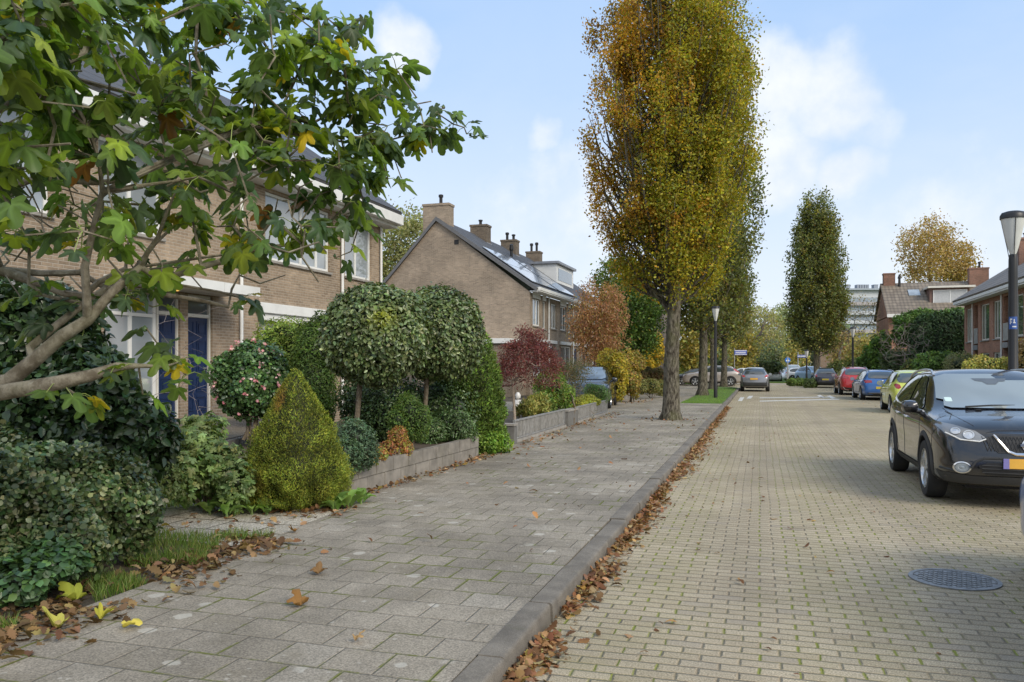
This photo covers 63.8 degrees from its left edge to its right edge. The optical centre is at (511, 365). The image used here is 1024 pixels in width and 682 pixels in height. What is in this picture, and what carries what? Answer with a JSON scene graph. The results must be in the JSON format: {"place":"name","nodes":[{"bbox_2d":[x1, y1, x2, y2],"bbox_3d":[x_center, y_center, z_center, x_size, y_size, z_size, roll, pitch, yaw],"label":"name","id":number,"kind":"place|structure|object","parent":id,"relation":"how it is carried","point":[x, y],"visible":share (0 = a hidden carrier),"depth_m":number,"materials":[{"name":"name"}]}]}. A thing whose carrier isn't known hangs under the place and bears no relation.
{"place":"outdoors","nodes":[
{"label":"outdoors","id":0,"kind":"place"},
{"bbox_2d":[0,18,223,423],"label":"terraced house","id":1,"kind":"structure","parent":0,"point":[168,247],"depth_m":15.21,"materials":[{"name":"beige brick"}]},
{"bbox_2d":[0,111,54,218],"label":"window","id":2,"kind":"structure","parent":1,"relation":"in","point":[4,118],"depth_m":13.23,"materials":[{"name":"white glass"}]},
{"bbox_2d":[105,290,155,405],"bbox_3d":[-7.069,-0.169,15.257,0.200,2.578,1.410,0,0,18],"label":"window","id":3,"kind":"structure","parent":1,"relation":"in","point":[132,320],"depth_m":15.44,"materials":[{"name":"white glass"}]},
{"bbox_2d":[98,136,165,241],"bbox_3d":[-7.078,-3.244,15.244,0.210,1.668,1.680,0,0,18],"label":"window","id":4,"kind":"structure","parent":1,"relation":"in","point":[136,195],"depth_m":15.46,"materials":[{"name":"white glass"}]},
{"bbox_2d":[159,315,174,417],"bbox_3d":[-6.804,0.022,16.216,0.106,2.036,0.502,0,0,18],"label":"door","id":5,"kind":"structure","parent":1,"relation":"in","point":[167,329],"depth_m":16.20,"materials":[{"name":"blue paint"}]},
{"bbox_2d":[82,30,403,421],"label":"terraced house","id":6,"kind":"structure","parent":0,"point":[298,289],"depth_m":19.42,"materials":[{"name":"beige brick"}]},
{"bbox_2d":[188,317,206,415],"bbox_3d":[-6.551,0.022,17.017,0.106,2.036,0.782,0,0,18],"label":"door","id":7,"kind":"structure","parent":6,"relation":"in","point":[198,326],"depth_m":17.07,"materials":[{"name":"blue paint"}]},
{"bbox_2d":[265,192,332,274],"bbox_3d":[-5.367,-3.264,20.655,0.210,1.668,3.030,0,0,18],"label":"window","id":8,"kind":"structure","parent":6,"relation":"in","point":[319,264],"depth_m":20.63,"materials":[{"name":"white glass"}]},
{"bbox_2d":[344,230,372,281],"bbox_3d":[-4.439,-3.264,23.587,0.210,1.668,1.680,0,0,18],"label":"window","id":9,"kind":"structure","parent":6,"relation":"in","point":[361,268],"depth_m":23.81,"materials":[{"name":"white glass"}]},
{"bbox_2d":[154,499,340,545],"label":"stone path","id":10,"kind":"structure","parent":0,"point":[175,517],"depth_m":8.03,"materials":[{"name":"grey stone"}]},
{"bbox_2d":[194,496,295,517],"bbox_3d":[-2.697,1.431,8.316,0.993,0.219,0.534,0,0,-12],"label":"broad leaf plant","id":11,"kind":"object","parent":10,"relation":"on","point":[208,506],"visible":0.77,"depth_m":8.31,"materials":[{"name":"green plant"}]},
{"bbox_2d":[0,395,529,627],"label":"garden","id":12,"kind":"object","parent":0,"point":[118,564],"visible":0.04,"depth_m":5.96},
{"bbox_2d":[0,530,94,607],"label":"ivy plant","id":13,"kind":"object","parent":12,"relation":"on","point":[28,576],"visible":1,"depth_m":5.19,"materials":[{"name":"green plant"}]},
{"bbox_2d":[0,419,168,589],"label":"euonymus bush","id":14,"kind":"object","parent":12,"relation":"on","point":[96,499],"visible":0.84,"depth_m":5.74,"materials":[{"name":"green plant"}]},
{"bbox_2d":[0,276,184,483],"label":"laurel bush","id":15,"kind":"object","parent":12,"relation":"on","point":[134,422],"visible":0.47,"depth_m":6.73,"materials":[{"name":"green plant"}]},
{"bbox_2d":[152,452,187,507],"bbox_3d":[-3.368,1.043,7.585,0.580,1.035,1.159,0,0,-9],"label":"skimmia","id":16,"kind":"object","parent":12,"relation":"on","point":[163,482],"visible":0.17,"depth_m":7.81,"materials":[{"name":"green plant"}]},
{"bbox_2d":[165,410,256,516],"bbox_3d":[-3.157,1.023,8.458,1.336,1.068,1.335,0,0,18],"label":"hydrangea","id":17,"kind":"object","parent":12,"relation":"on","point":[213,463],"visible":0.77,"depth_m":8.25,"materials":[{"name":"green plant"}]},
{"bbox_2d":[179,418,268,439],"bbox_3d":[-5.655,1.385,13.011,3.930,0.470,9.400,0,0,18],"label":"bed","id":18,"kind":"object","parent":12,"relation":"on","point":[237,428],"depth_m":15.32,"materials":[{"name":"grey concrete"}]},
{"bbox_2d":[0,0,488,422],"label":"fig tree","id":19,"kind":"object","parent":12,"relation":"on","point":[41,81],"visible":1,"depth_m":4.18,"materials":[{"name":"green plant"}]},
{"bbox_2d":[242,366,355,511],"bbox_3d":[-2.335,0.801,8.854,1.345,1.597,1.308,0,0,18],"label":"dwarf spruce","id":20,"kind":"object","parent":12,"relation":"on","point":[293,455],"visible":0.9,"depth_m":8.55,"materials":[{"name":"green plant"}]},
{"bbox_2d":[288,310,341,427],"bbox_3d":[-3.457,0.287,14.150,0.964,2.557,1.188,0,0,18],"label":"laurel cone","id":21,"kind":"object","parent":12,"relation":"on","point":[317,378],"visible":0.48,"depth_m":14.03,"materials":[{"name":"green plant"}]},
{"bbox_2d":[237,425,450,468],"bbox_3d":[-3.112,1.417,13.423,4.570,0.405,6.680,0,0,18],"label":"raised bed","id":22,"kind":"object","parent":12,"relation":"on","point":[416,445],"depth_m":12.69,"materials":[{"name":"soil"}]},
{"bbox_2d":[203,332,290,444],"bbox_3d":[-3.853,0.341,12.296,1.198,1.706,1.228,0,0,18],"label":"camellia","id":23,"kind":"object","parent":22,"relation":"on","point":[249,382],"visible":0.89,"depth_m":11.98,"materials":[{"name":"green plant"}]},
{"bbox_2d":[248,314,339,402],"bbox_3d":[-4.079,0.195,15.277,1.989,2.366,1.513,0,0,18],"label":"privet shrub","id":24,"kind":"object","parent":22,"relation":"on","point":[281,333],"visible":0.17,"depth_m":15.20,"materials":[{"name":"green plant"}]},
{"bbox_2d":[331,416,381,476],"bbox_3d":[-1.878,0.959,9.631,0.611,0.744,0.771,0,0,18],"label":"hebe","id":25,"kind":"object","parent":22,"relation":"on","point":[358,446],"visible":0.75,"depth_m":9.59,"materials":[{"name":"green plant"}]},
{"bbox_2d":[314,278,439,422],"bbox_3d":[-1.929,0.025,11.634,1.666,2.500,1.681,0,0,18],"label":"holly standard","id":26,"kind":"object","parent":22,"relation":"on","point":[371,334],"visible":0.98,"depth_m":11.09,"materials":[{"name":"green plant"}]},
{"bbox_2d":[379,425,413,455],"bbox_3d":[-1.530,1.023,10.858,0.334,0.482,0.587,0,0,18],"label":"spiraea","id":27,"kind":"object","parent":22,"relation":"on","point":[400,442],"visible":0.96,"depth_m":10.83,"materials":[{"name":"orange plant"}]},
{"bbox_2d":[386,390,432,450],"bbox_3d":[-1.414,0.796,11.387,0.749,0.926,0.444,0,0,-39],"label":"box shrub","id":28,"kind":"object","parent":22,"relation":"on","point":[410,416],"visible":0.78,"depth_m":11.32,"materials":[{"name":"green plant"}]},
{"bbox_2d":[334,377,494,441],"bbox_3d":[-1.427,0.702,13.672,2.875,1.308,1.615,0,0,-24],"label":"garden hedge","id":29,"kind":"object","parent":22,"relation":"on","point":[376,406],"visible":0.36,"depth_m":13.25,"materials":[{"name":"green plant"}]},
{"bbox_2d":[415,405,479,444],"bbox_3d":[-1.053,0.960,13.108,1.142,0.656,0.810,0,0,-18],"label":"pieris","id":30,"kind":"object","parent":22,"relation":"on","point":[452,425],"visible":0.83,"depth_m":12.93,"materials":[{"name":"green plant"}]},
{"bbox_2d":[410,281,485,442],"bbox_3d":[-1.149,-0.036,12.985,1.544,2.621,1.563,0,0,18],"label":"holly standard","id":31,"kind":"object","parent":22,"relation":"on","point":[458,349],"visible":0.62,"depth_m":12.57,"materials":[{"name":"green plant"}]},
{"bbox_2d":[0,387,734,630],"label":"grass","id":32,"kind":"structure","parent":12,"relation":"on","point":[122,583],"depth_m":6.43,"materials":[{"name":"green plant"}]},
{"bbox_2d":[325,436,478,495],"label":"block wall","id":33,"kind":"structure","parent":12,"relation":"on","point":[393,468],"depth_m":11.21,"materials":[{"name":"grey concrete"}]},
{"bbox_2d":[435,331,509,454],"bbox_3d":[-0.823,0.318,14.402,1.638,2.564,1.596,0,0,18],"label":"yew cone","id":34,"kind":"object","parent":12,"relation":"on","point":[485,379],"visible":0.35,"depth_m":13.98,"materials":[{"name":"green plant"}]},
{"bbox_2d":[383,194,567,394],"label":"terraced house","id":35,"kind":"structure","parent":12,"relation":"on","point":[441,250],"depth_m":44.01,"materials":[{"name":"brown brick"}]},
{"bbox_2d":[479,428,514,453],"bbox_3d":[-0.343,1.239,14.097,0.702,0.637,0.702,0,0,18],"label":"periwinkle","id":36,"kind":"object","parent":12,"relation":"on","point":[498,446],"visible":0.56,"depth_m":13.94,"materials":[{"name":"green plant"}]},
{"bbox_2d":[497,322,569,419],"bbox_3d":[0.309,0.136,18.031,1.824,2.193,1.873,0,0,18],"label":"japanese maple","id":37,"kind":"object","parent":12,"relation":"on","point":[526,343],"visible":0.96,"depth_m":17.72,"materials":[{"name":"red plant"}]},
{"bbox_2d":[515,392,551,417],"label":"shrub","id":38,"kind":"object","parent":12,"relation":"on","point":[531,405],"visible":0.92,"depth_m":19.24,"materials":[{"name":"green plant"}]},
{"bbox_2d":[513,409,566,441],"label":"wall","id":39,"kind":"structure","parent":12,"relation":"on","point":[529,427],"depth_m":17.98,"materials":[{"name":"concrete"}]},
{"bbox_2d":[530,368,576,411],"bbox_3d":[0.919,0.781,21.439,1.090,1.556,1.659,0,0,32],"label":"weigela","id":40,"kind":"object","parent":12,"relation":"on","point":[561,398],"visible":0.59,"depth_m":21.34,"materials":[{"name":"green plant"}]},
{"bbox_2d":[513,242,598,317],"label":"terraced house","id":41,"kind":"structure","parent":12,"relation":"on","point":[534,256],"depth_m":61.11,"materials":[{"name":"brown brick"}]},
{"bbox_2d":[553,357,600,423],"bbox_3d":[1.437,0.743,22.675,1.698,2.010,3.162,0,0,18],"label":"fuchsia","id":42,"kind":"object","parent":12,"relation":"on","point":[571,369],"visible":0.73,"depth_m":23.10,"materials":[{"name":"green plant"}]},
{"bbox_2d":[576,400,608,421],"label":"wall","id":43,"kind":"structure","parent":12,"relation":"on","point":[585,412],"depth_m":23.68,"materials":[{"name":"concrete"}]},
{"bbox_2d":[582,382,611,401],"bbox_3d":[2.678,0.935,25.982,0.948,0.885,0.645,0,0,18],"label":"rosemary","id":44,"kind":"object","parent":12,"relation":"on","point":[598,390],"visible":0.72,"depth_m":25.86,"materials":[{"name":"green plant"}]},
{"bbox_2d":[0,402,721,681],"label":"pavement","id":45,"kind":"structure","parent":0,"point":[455,594],"depth_m":5.69,"materials":[{"name":"concrete"}]},
{"bbox_2d":[319,487,375,509],"bbox_3d":[-1.737,1.424,8.780,0.494,0.232,0.750,0,0,0],"label":"broad leaf plant","id":46,"kind":"object","parent":45,"relation":"on","point":[343,498],"visible":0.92,"depth_m":8.64,"materials":[{"name":"green plant"}]},
{"bbox_2d":[569,366,616,407],"bbox_3d":[2.891,0.748,30.302,2.078,1.503,4.107,0,0,12],"label":"parked car","id":47,"kind":"object","parent":45,"relation":"on","point":[605,377],"visible":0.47,"depth_m":29.37,"materials":[{"name":"paint"}]},
{"bbox_2d":[595,347,633,405],"bbox_3d":[3.800,0.425,31.081,1.826,2.260,1.394,0,0,-32],"label":"yellow shrub","id":48,"kind":"object","parent":45,"relation":"on","point":[614,365],"visible":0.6,"depth_m":30.87,"materials":[{"name":"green plant"}]},
{"bbox_2d":[575,0,773,420],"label":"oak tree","id":49,"kind":"object","parent":45,"relation":"on","point":[673,218],"visible":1,"depth_m":21.91,"materials":[{"name":"yellow plant"}]},
{"bbox_2d":[416,338,525,396],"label":"garage","id":50,"kind":"structure","parent":0,"point":[497,342],"depth_m":39.92,"materials":[{"name":"grey brick"}]},
{"bbox_2d":[468,220,588,376],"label":"terraced house","id":51,"kind":"structure","parent":0,"point":[481,231],"depth_m":50.16,"materials":[{"name":"brown brick"}]},
{"bbox_2d":[493,232,601,365],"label":"terraced house","id":52,"kind":"structure","parent":0,"point":[559,273],"depth_m":55.45,"materials":[{"name":"brown brick"}]},
{"bbox_2d":[101,0,1023,364],"label":"sky","id":53,"kind":"structure","parent":0,"point":[904,109],"materials":[{"name":"blue"}]},
{"bbox_2d":[624,386,697,402],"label":"pavement","id":54,"kind":"structure","parent":0,"point":[687,392],"depth_m":40.30,"materials":[{"name":"concrete"}]},
{"bbox_2d":[563,275,634,365],"bbox_3d":[3.729,-1.204,36.043,3.150,5.622,2.978,0,0,18],"label":"cherry tree","id":55,"kind":"object","parent":54,"relation":"on","point":[600,339],"visible":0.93,"depth_m":35.52,"materials":[{"name":"orange plant"}]},
{"bbox_2d":[588,253,660,307],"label":"field maple","id":56,"kind":"object","parent":54,"relation":"on","point":[600,280],"visible":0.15,"depth_m":43.43,"materials":[{"name":"green plant"}]},
{"bbox_2d":[595,271,666,364],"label":"hornbeam","id":57,"kind":"object","parent":54,"relation":"on","point":[640,334],"visible":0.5,"depth_m":40.08,"materials":[{"name":"green plant"}]},
{"bbox_2d":[617,346,646,401],"bbox_3d":[4.848,0.370,34.415,1.492,2.377,2.332,0,0,18],"label":"spindle shrub","id":58,"kind":"object","parent":54,"relation":"on","point":[636,359],"visible":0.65,"depth_m":33.79,"materials":[{"name":"yellow plant"}]},
{"bbox_2d":[638,378,663,397],"bbox_3d":[6.544,1.051,38.245,1.064,1.029,2.648,0,0,27],"label":"cotoneaster","id":59,"kind":"object","parent":54,"relation":"on","point":[654,386],"visible":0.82,"depth_m":37.72,"materials":[{"name":"green plant"}]},
{"bbox_2d":[640,366,663,393],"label":"beech hedge","id":60,"kind":"object","parent":54,"relation":"on","point":[648,372],"visible":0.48,"depth_m":43.59,"materials":[{"name":"brown plant"}]},
{"bbox_2d":[642,329,664,367],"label":"golden shrub","id":61,"kind":"object","parent":54,"relation":"on","point":[652,363],"visible":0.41,"depth_m":51.49,"materials":[{"name":"yellow plant"}]},
{"bbox_2d":[681,386,736,403],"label":"verge","id":62,"kind":"structure","parent":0,"point":[721,396],"depth_m":40.01,"materials":[{"name":"green plant"}]},
{"bbox_2d":[639,0,772,395],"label":"oak tree","id":63,"kind":"object","parent":62,"relation":"on","point":[704,325],"visible":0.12,"depth_m":40.59,"materials":[{"name":"green plant"}]},
{"bbox_2d":[711,306,719,397],"bbox_3d":[9.448,-0.590,38.182,0.380,4.380,0.380,0,0,18],"label":"street lamp","id":64,"kind":"object","parent":62,"relation":"on","point":[715,310],"visible":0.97,"depth_m":38.12,"materials":[{"name":"metal"}]},
{"bbox_2d":[688,213,743,388],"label":"oak tree","id":65,"kind":"object","parent":62,"relation":"on","point":[711,377],"visible":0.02,"depth_m":52.34,"materials":[{"name":"green plant"}]},
{"bbox_2d":[697,213,758,386],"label":"oak tree","id":66,"kind":"object","parent":62,"relation":"on","point":[725,341],"visible":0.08,"depth_m":58.47,"materials":[{"name":"green plant"}]},
{"bbox_2d":[718,383,785,384],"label":"road","id":67,"kind":"structure","parent":0,"point":[770,383],"depth_m":73.12,"materials":[{"name":"grey asphalt"}]},
{"bbox_2d":[781,185,853,372],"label":"oak tree","id":68,"kind":"object","parent":67,"relation":"on","point":[816,306],"visible":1,"depth_m":73.79,"materials":[{"name":"green plant"}]},
{"bbox_2d":[680,384,833,387],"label":"cross street","id":69,"kind":"structure","parent":0,"point":[787,386],"depth_m":64.25,"materials":[{"name":"brick"}]},
{"bbox_2d":[682,365,740,385],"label":"parked car","id":70,"kind":"object","parent":69,"relation":"on","point":[733,377],"visible":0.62,"depth_m":65.62,"materials":[{"name":"beige paint"}]},
{"bbox_2d":[811,368,837,386],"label":"parked car","id":71,"kind":"object","parent":69,"relation":"on","point":[822,376],"visible":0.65,"depth_m":60.22,"materials":[{"name":"grey paint"}]},
{"bbox_2d":[511,388,1023,681],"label":"road","id":72,"kind":"structure","parent":0,"point":[866,611],"depth_m":6.51,"materials":[{"name":"brick"}]},
{"bbox_2d":[738,367,771,391],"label":"parked car","id":73,"kind":"object","parent":72,"relation":"on","point":[754,377],"visible":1,"depth_m":51.39,"materials":[{"name":"grey paint"}]},
{"bbox_2d":[832,367,867,394],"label":"parked car","id":74,"kind":"object","parent":72,"relation":"on","point":[842,380],"visible":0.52,"depth_m":45.38,"materials":[{"name":"red paint"}]},
{"bbox_2d":[850,369,893,399],"bbox_3d":[17.781,0.898,40.212,2.156,1.445,4.657,0,0,16],"label":"parked car","id":75,"kind":"object","parent":72,"relation":"on","point":[864,384],"visible":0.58,"depth_m":38.51,"materials":[{"name":"blue paint"}]},
{"bbox_2d":[877,370,924,411],"bbox_3d":[14.143,0.878,29.264,1.994,1.484,3.730,0,0,18],"label":"parked car","id":76,"kind":"object","parent":72,"relation":"on","point":[894,384],"visible":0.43,"depth_m":28.39,"materials":[{"name":"yellow paint"}]},
{"bbox_2d":[908,568,1002,590],"bbox_3d":[3.348,1.613,6.226,0.630,0.009,0.630,0,0,-16],"label":"manhole cover","id":77,"kind":"object","parent":72,"relation":"on","point":[954,579],"visible":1,"depth_m":6.20,"materials":[{"name":"metal"}]},
{"bbox_2d":[888,369,1023,496],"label":"parked car","id":78,"kind":"object","parent":72,"relation":"on","point":[964,428],"visible":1,"depth_m":10.01,"materials":[{"name":"black paint"}]},
{"bbox_2d":[999,210,1023,369],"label":"street lamp","id":79,"kind":"object","parent":72,"relation":"on","point":[1012,223],"visible":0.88,"depth_m":13.24,"materials":[{"name":"grey metal"}]},
{"bbox_2d":[832,284,878,337],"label":"apartment block","id":80,"kind":"structure","parent":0,"point":[872,291],"depth_m":259.94,"materials":[{"name":"white concrete"}]},
{"bbox_2d":[874,262,989,350],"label":"brick house","id":81,"kind":"structure","parent":0,"point":[898,298],"depth_m":71.08,"materials":[{"name":"brown tile"}]},
{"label":"far lawn","id":82,"kind":"structure","parent":0,"visible":0},
{"bbox_2d":[890,208,974,282],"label":"birch tree","id":83,"kind":"object","parent":82,"relation":"on","point":[932,254],"visible":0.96,"depth_m":99.11,"materials":[{"name":"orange plant"}]},
{"bbox_2d":[935,236,987,281],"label":"birch tree","id":84,"kind":"object","parent":82,"relation":"on","point":[962,272],"visible":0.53,"depth_m":100.79,"materials":[{"name":"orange plant"}]},
{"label":"front garden far side","id":85,"kind":"structure","parent":0,"visible":0},
{"bbox_2d":[878,345,921,370],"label":"ivy bush","id":86,"kind":"object","parent":85,"relation":"on","point":[887,365],"visible":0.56,"depth_m":50.74,"materials":[{"name":"green plant"}]},
{"bbox_2d":[879,324,930,367],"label":"bare shrub","id":87,"kind":"object","parent":85,"relation":"on","point":[904,333],"visible":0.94,"depth_m":49.92,"materials":[{"name":"plant"}]},
{"bbox_2d":[890,306,963,348],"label":"cypress row","id":88,"kind":"object","parent":85,"relation":"on","point":[909,317],"visible":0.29,"depth_m":54.22,"materials":[{"name":"green plant"}]},
{"bbox_2d":[905,308,963,357],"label":"conifer hedge","id":89,"kind":"object","parent":85,"relation":"on","point":[942,331],"visible":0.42,"depth_m":52.45,"materials":[{"name":"green plant"}]},
{"bbox_2d":[910,350,959,369],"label":"rounded bush","id":90,"kind":"object","parent":85,"relation":"on","point":[932,360],"visible":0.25,"depth_m":39.72,"materials":[{"name":"green plant"}]},
{"bbox_2d":[942,349,974,368],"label":"lavender shrub","id":91,"kind":"object","parent":85,"relation":"on","point":[953,361],"visible":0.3,"depth_m":36.95,"materials":[{"name":"green plant"}]},
{"bbox_2d":[961,353,1007,369],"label":"variegated bush","id":92,"kind":"object","parent":85,"relation":"on","point":[982,362],"visible":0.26,"depth_m":30.73,"materials":[{"name":"yellow plant"}]},
{"bbox_2d":[952,233,1023,356],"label":"terraced house","id":93,"kind":"structure","parent":85,"relation":"on","point":[977,324],"depth_m":45.77,"materials":[{"name":"red brick"}]},
{"bbox_2d":[979,303,988,341],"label":"window","id":94,"kind":"structure","parent":93,"relation":"in","point":[985,308],"depth_m":44.60,"materials":[{"name":"beige paint"}]},
{"bbox_2d":[978,265,1023,359],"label":"terraced house","id":95,"kind":"structure","parent":85,"relation":"on","point":[999,325],"depth_m":40.98,"materials":[{"name":"red brick"}]},
{"label":"ground","id":96,"kind":"structure","parent":0,"visible":0},
{"bbox_2d":[383,195,422,280],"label":"willow tree","id":97,"kind":"object","parent":96,"relation":"on","point":[412,227],"visible":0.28,"depth_m":70.29,"materials":[{"name":"green plant"}]},
{"bbox_2d":[0,398,940,681],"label":"fallen leaves","id":98,"kind":"object","parent":96,"relation":"on","point":[592,582],"depth_m":5.96,"materials":[{"name":"brown plant"}]},
{"bbox_2d":[55,581,86,599],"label":"fallen leaf","id":99,"kind":"object","parent":98,"relation":"on","point":[72,592],"visible":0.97,"depth_m":5.25,"materials":[{"name":"yellow plant"}]},
{"bbox_2d":[452,387,739,681],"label":"kerb","id":100,"kind":"structure","parent":96,"relation":"on","point":[495,659],"depth_m":5.45,"materials":[{"name":"concrete"}]},
{"bbox_2d":[679,318,721,373],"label":"park tree","id":101,"kind":"object","parent":96,"relation":"on","point":[688,353],"visible":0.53,"depth_m":71.09,"materials":[{"name":"yellow plant"}]},
{"bbox_2d":[679,359,784,373],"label":"park hedge","id":102,"kind":"object","parent":96,"relation":"on","point":[771,366],"visible":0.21,"depth_m":79.49,"materials":[{"name":"green plant"}]},
{"bbox_2d":[719,324,764,368],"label":"park tree","id":103,"kind":"object","parent":96,"relation":"on","point":[743,361],"visible":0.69,"depth_m":77.48,"materials":[{"name":"yellow plant"}]},
{"bbox_2d":[731,301,787,359],"bbox_3d":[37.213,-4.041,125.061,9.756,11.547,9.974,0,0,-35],"label":"park tree","id":104,"kind":"object","parent":96,"relation":"on","point":[756,311],"visible":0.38,"depth_m":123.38,"materials":[{"name":"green plant"}]},
{"bbox_2d":[754,336,791,366],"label":"park tree","id":105,"kind":"object","parent":96,"relation":"on","point":[773,353],"visible":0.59,"depth_m":118.93,"materials":[{"name":"green plant"}]},
{"bbox_2d":[780,336,811,366],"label":"park tree","id":106,"kind":"object","parent":96,"relation":"on","point":[793,351],"visible":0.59,"depth_m":104.30,"materials":[{"name":"yellow plant"}]},
{"bbox_2d":[835,291,880,353],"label":"bare tree","id":107,"kind":"object","parent":96,"relation":"on","point":[874,325],"visible":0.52,"depth_m":75.90,"materials":[{"name":"brown plant"}]},
{"bbox_2d":[835,320,889,363],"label":"park tree","id":108,"kind":"object","parent":96,"relation":"on","point":[861,342],"visible":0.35,"depth_m":65.76,"materials":[{"name":"yellow plant"}]},
{"bbox_2d":[825,356,917,372],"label":"garden hedge","id":109,"kind":"object","parent":96,"relation":"on","point":[837,366],"visible":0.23,"depth_m":62.29,"materials":[{"name":"green plant"}]},
{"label":"pavement far side","id":110,"kind":"structure","parent":0,"visible":0},
{"bbox_2d":[855,329,891,369],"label":"ivy column","id":111,"kind":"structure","parent":110,"relation":"on","point":[868,359],"depth_m":55.85,"materials":[{"name":"green plant"}]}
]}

